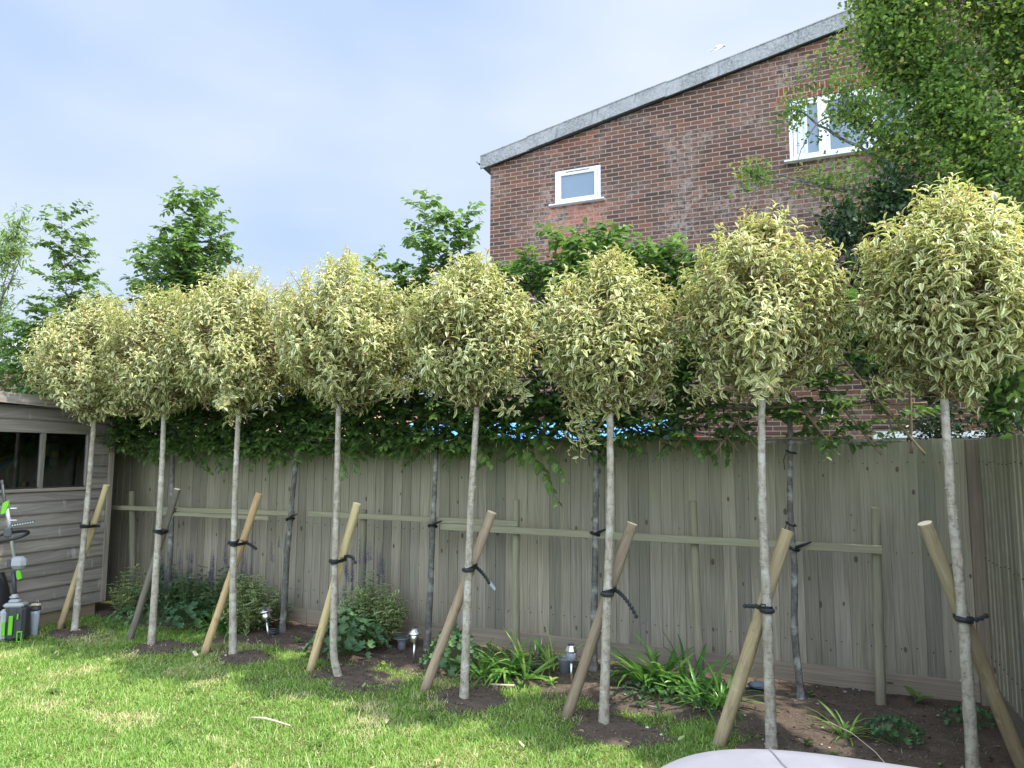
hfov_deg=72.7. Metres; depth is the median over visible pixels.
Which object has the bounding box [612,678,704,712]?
geranium mat
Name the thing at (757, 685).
plastic dish
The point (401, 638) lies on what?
drain piece
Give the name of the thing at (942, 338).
standard tree
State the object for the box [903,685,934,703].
seedling
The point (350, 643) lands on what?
ladys mantle
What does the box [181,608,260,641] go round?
daylily clump
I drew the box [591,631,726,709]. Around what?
agapanthus clump
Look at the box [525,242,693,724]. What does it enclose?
standard tree
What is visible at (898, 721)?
geranium mat
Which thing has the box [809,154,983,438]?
ivy shrub
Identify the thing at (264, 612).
solar light
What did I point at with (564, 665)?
plastic pot
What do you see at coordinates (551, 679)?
seedling
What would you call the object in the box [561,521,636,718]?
stake
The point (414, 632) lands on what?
solar light
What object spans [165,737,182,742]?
lawn weed
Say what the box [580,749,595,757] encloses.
lawn weed
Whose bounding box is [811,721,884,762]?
twig
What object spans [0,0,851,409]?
sky
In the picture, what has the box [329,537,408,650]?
salvia plant
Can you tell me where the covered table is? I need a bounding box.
[661,748,916,767]
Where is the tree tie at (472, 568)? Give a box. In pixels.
[462,563,495,590]
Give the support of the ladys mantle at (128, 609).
on the soil bed
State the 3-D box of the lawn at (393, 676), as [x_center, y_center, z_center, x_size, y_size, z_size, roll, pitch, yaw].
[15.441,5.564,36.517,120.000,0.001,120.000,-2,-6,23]
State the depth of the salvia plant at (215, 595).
7.00 m
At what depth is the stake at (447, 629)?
5.04 m
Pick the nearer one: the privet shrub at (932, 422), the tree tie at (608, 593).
the tree tie at (608, 593)
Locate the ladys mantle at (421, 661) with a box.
[419,649,429,669]
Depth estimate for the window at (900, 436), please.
9.95 m
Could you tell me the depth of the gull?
29.94 m
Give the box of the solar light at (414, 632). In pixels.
[407,626,421,662]
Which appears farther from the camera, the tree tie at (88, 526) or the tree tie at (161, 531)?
the tree tie at (88, 526)
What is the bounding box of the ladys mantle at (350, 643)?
[302,605,391,658]
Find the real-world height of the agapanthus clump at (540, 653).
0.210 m
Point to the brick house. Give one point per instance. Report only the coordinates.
(653, 162)
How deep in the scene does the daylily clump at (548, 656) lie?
5.57 m
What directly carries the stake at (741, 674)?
on the soil bed
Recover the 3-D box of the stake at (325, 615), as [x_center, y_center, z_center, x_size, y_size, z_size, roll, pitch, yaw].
[-1.433,1.647,5.566,0.427,1.391,0.070,-1,-6,8]
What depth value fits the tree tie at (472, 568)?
4.97 m
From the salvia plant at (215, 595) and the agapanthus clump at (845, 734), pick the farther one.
the salvia plant at (215, 595)
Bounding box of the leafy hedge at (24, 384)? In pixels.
[8,365,147,430]
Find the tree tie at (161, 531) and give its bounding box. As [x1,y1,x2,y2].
[153,529,168,534]
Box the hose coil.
[5,459,22,487]
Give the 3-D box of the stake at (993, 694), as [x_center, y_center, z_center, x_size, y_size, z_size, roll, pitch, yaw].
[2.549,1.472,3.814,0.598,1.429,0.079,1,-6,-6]
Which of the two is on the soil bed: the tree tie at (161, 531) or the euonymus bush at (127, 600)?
the euonymus bush at (127, 600)
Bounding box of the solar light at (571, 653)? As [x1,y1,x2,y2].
[565,643,576,683]
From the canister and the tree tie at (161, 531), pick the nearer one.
the tree tie at (161, 531)
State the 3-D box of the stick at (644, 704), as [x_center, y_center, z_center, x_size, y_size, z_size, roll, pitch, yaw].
[0.897,2.174,4.696,0.211,0.020,0.022,-2,-6,23]
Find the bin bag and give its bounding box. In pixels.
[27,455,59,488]
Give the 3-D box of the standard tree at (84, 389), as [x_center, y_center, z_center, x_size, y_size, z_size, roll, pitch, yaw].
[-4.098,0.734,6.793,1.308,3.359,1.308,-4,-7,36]
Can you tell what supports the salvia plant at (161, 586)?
on the soil bed
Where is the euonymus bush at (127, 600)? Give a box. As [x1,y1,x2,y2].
[107,563,151,614]
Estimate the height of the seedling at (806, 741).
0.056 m
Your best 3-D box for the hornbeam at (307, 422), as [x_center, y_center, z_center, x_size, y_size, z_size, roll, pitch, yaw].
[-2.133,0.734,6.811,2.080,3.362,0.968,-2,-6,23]
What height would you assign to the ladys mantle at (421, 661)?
0.186 m
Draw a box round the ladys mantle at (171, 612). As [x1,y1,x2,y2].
[157,601,211,630]
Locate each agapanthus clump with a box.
[442,628,565,688]
[524,637,560,658]
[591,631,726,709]
[652,652,781,726]
[805,700,891,745]
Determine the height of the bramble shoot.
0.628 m
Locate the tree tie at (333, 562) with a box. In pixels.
[329,554,356,564]
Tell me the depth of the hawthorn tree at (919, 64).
6.43 m
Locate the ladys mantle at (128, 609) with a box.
[101,604,168,625]
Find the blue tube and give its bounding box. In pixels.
[0,459,15,471]
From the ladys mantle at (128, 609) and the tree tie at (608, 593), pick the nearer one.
the tree tie at (608, 593)
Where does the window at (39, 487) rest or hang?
in the shed
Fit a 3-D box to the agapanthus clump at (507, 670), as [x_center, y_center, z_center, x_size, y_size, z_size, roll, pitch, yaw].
[-0.093,2.138,5.334,1.034,0.494,0.882,-2,-6,23]
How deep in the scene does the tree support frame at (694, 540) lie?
5.51 m
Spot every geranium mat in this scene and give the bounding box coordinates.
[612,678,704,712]
[862,713,925,744]
[942,703,996,729]
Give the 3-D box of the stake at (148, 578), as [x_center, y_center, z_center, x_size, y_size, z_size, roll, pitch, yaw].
[-3.310,1.691,6.407,0.459,1.458,0.064,0,-6,6]
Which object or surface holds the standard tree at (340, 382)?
on the soil bed
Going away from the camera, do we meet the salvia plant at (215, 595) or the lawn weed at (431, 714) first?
the lawn weed at (431, 714)
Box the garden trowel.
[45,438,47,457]
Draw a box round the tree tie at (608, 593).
[600,586,637,618]
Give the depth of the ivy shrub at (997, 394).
4.97 m
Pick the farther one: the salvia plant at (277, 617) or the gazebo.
the gazebo
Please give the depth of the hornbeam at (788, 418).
5.00 m
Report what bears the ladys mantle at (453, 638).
on the soil bed
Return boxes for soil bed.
[46,601,1014,767]
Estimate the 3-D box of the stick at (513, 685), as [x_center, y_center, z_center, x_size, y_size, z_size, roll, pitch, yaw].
[-0.072,2.210,5.111,0.183,0.017,0.014,-1,-6,13]
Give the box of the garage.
[0,343,204,410]
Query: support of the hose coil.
hanging from the shed
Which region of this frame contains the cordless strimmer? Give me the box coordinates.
[0,480,34,642]
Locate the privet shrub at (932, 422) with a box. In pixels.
[885,395,1023,438]
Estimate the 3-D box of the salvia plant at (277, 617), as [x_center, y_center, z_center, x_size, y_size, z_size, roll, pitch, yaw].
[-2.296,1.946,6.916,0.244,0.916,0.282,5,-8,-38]
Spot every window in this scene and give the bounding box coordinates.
[0,433,89,492]
[548,165,604,207]
[784,86,916,164]
[873,430,984,439]
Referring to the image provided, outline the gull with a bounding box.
[708,45,723,51]
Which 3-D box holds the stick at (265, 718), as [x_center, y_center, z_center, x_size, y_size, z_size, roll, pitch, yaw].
[-1.518,2.117,4.381,0.321,0.019,0.027,-2,-6,23]
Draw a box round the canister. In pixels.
[30,600,40,635]
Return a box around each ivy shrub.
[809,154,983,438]
[958,223,1023,433]
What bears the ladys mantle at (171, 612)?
on the soil bed
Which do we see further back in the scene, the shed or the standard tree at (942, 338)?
the shed
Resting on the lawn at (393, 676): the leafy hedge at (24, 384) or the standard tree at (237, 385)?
the leafy hedge at (24, 384)
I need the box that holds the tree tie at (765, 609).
[743,604,774,613]
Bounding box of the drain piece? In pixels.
[393,632,409,649]
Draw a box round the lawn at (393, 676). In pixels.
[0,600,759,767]
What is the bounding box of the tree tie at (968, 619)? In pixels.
[952,613,988,624]
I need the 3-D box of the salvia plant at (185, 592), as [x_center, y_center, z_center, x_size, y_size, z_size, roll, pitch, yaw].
[-3.256,2.038,7.209,0.690,0.787,0.573,-2,-6,23]
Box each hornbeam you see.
[0,199,134,458]
[95,174,248,616]
[200,292,381,633]
[340,187,527,650]
[481,217,726,671]
[663,266,955,699]
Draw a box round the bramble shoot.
[999,361,1023,439]
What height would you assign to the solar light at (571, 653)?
0.312 m
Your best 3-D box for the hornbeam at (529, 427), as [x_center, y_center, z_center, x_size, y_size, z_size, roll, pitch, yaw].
[0.646,0.440,5.594,2.256,3.766,1.055,-2,-6,23]
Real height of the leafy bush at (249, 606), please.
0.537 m
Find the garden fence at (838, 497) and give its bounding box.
[105,438,991,705]
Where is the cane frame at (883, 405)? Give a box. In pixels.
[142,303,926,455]
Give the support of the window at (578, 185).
in the brick house
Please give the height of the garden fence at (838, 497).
1.864 m
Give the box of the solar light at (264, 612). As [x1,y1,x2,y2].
[258,606,271,638]
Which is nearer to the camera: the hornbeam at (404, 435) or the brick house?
the hornbeam at (404, 435)
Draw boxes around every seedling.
[549,676,558,683]
[801,738,813,745]
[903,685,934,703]
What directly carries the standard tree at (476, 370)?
on the soil bed
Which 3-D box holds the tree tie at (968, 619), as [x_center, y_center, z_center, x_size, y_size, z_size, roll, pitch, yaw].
[2.483,1.264,3.783,0.154,0.077,0.174,-2,-6,23]
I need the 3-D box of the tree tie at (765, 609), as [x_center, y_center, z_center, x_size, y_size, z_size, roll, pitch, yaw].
[1.493,1.339,4.195,0.179,0.064,0.198,-2,-6,23]
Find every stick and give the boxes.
[250,717,290,725]
[490,683,514,686]
[629,704,660,709]
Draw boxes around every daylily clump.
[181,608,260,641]
[533,626,593,677]
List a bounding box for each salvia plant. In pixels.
[133,555,192,615]
[158,546,218,619]
[199,534,261,621]
[269,533,294,626]
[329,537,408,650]
[337,586,352,638]
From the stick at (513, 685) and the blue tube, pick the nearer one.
the stick at (513, 685)
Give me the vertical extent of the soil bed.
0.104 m
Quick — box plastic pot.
[545,649,569,672]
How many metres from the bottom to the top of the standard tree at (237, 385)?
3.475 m
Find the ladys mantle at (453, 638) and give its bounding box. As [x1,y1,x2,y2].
[423,623,481,675]
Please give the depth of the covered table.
2.18 m
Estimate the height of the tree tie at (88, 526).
0.049 m
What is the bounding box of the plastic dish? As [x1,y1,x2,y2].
[748,681,763,691]
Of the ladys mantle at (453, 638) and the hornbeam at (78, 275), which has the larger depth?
the hornbeam at (78, 275)
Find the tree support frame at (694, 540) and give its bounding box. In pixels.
[111,491,886,705]
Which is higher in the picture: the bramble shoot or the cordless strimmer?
the bramble shoot
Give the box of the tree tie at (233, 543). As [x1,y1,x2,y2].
[228,539,256,549]
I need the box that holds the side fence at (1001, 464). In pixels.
[978,433,1023,746]
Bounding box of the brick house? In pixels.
[476,0,1023,439]
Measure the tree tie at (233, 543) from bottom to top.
0.082 m
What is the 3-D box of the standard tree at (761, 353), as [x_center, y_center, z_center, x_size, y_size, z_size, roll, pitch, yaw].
[1.550,0.519,4.198,1.093,3.308,1.008,2,-6,-20]
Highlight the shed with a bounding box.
[0,391,134,627]
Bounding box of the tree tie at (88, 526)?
[79,524,99,527]
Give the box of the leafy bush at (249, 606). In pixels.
[213,574,280,634]
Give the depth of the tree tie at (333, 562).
5.49 m
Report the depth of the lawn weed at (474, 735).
4.18 m
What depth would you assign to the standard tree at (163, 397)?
6.23 m
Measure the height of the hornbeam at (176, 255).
4.688 m
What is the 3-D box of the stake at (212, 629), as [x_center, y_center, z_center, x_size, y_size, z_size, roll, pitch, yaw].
[-2.494,1.681,6.124,0.509,1.430,0.130,4,-7,-33]
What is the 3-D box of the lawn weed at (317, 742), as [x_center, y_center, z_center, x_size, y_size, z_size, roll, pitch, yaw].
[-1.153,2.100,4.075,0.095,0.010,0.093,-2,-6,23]
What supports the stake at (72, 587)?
on the soil bed
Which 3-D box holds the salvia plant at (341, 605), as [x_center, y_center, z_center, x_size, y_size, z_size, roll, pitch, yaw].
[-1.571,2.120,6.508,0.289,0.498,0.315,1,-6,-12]
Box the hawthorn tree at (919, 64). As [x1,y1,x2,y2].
[729,0,1023,395]
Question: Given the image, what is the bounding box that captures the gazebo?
[410,418,682,440]
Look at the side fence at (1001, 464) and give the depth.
4.32 m
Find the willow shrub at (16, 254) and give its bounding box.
[0,203,44,389]
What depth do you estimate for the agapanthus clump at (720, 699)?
4.79 m
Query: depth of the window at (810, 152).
10.83 m
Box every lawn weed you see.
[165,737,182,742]
[307,739,322,745]
[423,712,436,718]
[465,733,480,739]
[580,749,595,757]
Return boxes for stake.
[56,484,109,628]
[126,488,180,641]
[192,493,261,656]
[306,502,360,671]
[420,510,495,691]
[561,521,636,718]
[712,528,793,747]
[918,520,1023,767]
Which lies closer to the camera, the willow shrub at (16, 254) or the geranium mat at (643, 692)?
the geranium mat at (643, 692)
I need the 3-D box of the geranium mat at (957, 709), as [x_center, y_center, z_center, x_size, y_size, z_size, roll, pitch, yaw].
[2.914,2.100,4.390,0.369,0.142,0.344,-2,-6,23]
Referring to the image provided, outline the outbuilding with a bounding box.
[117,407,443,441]
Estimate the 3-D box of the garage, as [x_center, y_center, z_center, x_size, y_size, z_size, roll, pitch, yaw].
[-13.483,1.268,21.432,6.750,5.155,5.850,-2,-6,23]
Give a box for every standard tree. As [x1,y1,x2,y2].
[14,288,165,630]
[89,283,229,644]
[157,260,307,653]
[266,245,429,676]
[395,247,543,698]
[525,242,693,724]
[664,200,877,749]
[843,172,1023,767]
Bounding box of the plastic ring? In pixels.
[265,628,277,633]

